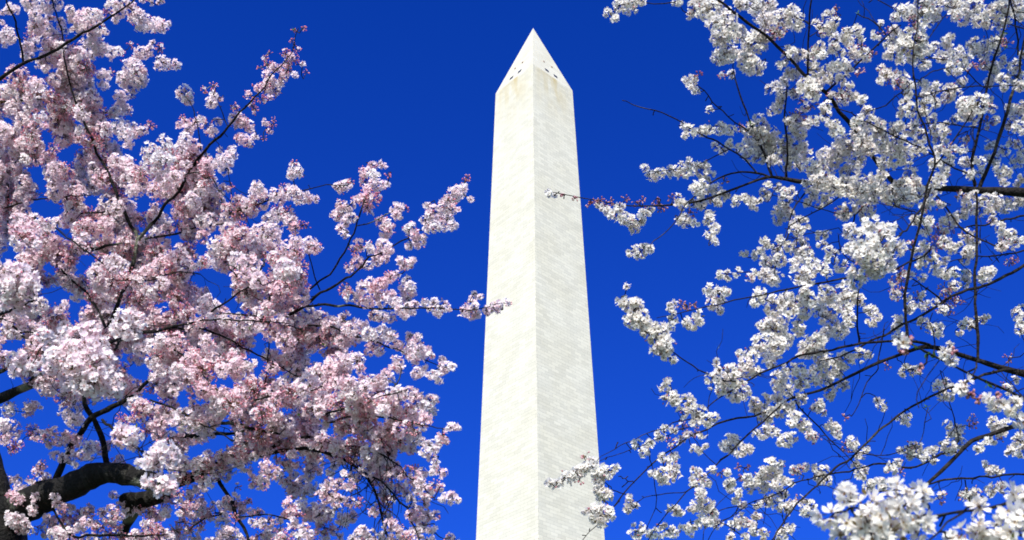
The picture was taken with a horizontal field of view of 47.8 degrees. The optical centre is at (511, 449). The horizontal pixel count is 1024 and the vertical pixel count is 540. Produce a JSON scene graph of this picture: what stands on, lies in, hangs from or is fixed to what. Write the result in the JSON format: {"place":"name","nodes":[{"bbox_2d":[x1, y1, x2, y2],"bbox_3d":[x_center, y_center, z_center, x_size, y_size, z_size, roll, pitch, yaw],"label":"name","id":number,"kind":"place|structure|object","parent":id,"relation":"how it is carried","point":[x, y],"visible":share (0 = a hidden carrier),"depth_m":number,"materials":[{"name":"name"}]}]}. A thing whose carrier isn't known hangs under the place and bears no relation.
{"place":"outdoors","nodes":[
{"label":"outdoors","id":0,"kind":"place"},
{"bbox_2d":[0,0,1023,539],"label":"sky","id":1,"kind":"structure","parent":0,"point":[411,85],"materials":[{"name":"blue"}]},
{"bbox_3d":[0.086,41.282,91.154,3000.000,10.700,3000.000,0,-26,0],"label":"ground","id":2,"kind":"structure","parent":0,"visible":0},
{"bbox_2d":[0,0,511,539],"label":"pink cherry tree","id":3,"kind":"object","parent":2,"relation":"on","point":[84,362],"visible":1,"depth_m":6.44,"materials":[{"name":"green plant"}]},
{"bbox_2d":[476,29,604,539],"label":"obelisk","id":4,"kind":"object","parent":2,"relation":"on","point":[538,424],"visible":1,"depth_m":194.03,"materials":[{"name":"white stone"}]},
{"bbox_2d":[544,0,1023,539],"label":"white cherry tree","id":5,"kind":"object","parent":2,"relation":"on","point":[872,258],"visible":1,"depth_m":5.91,"materials":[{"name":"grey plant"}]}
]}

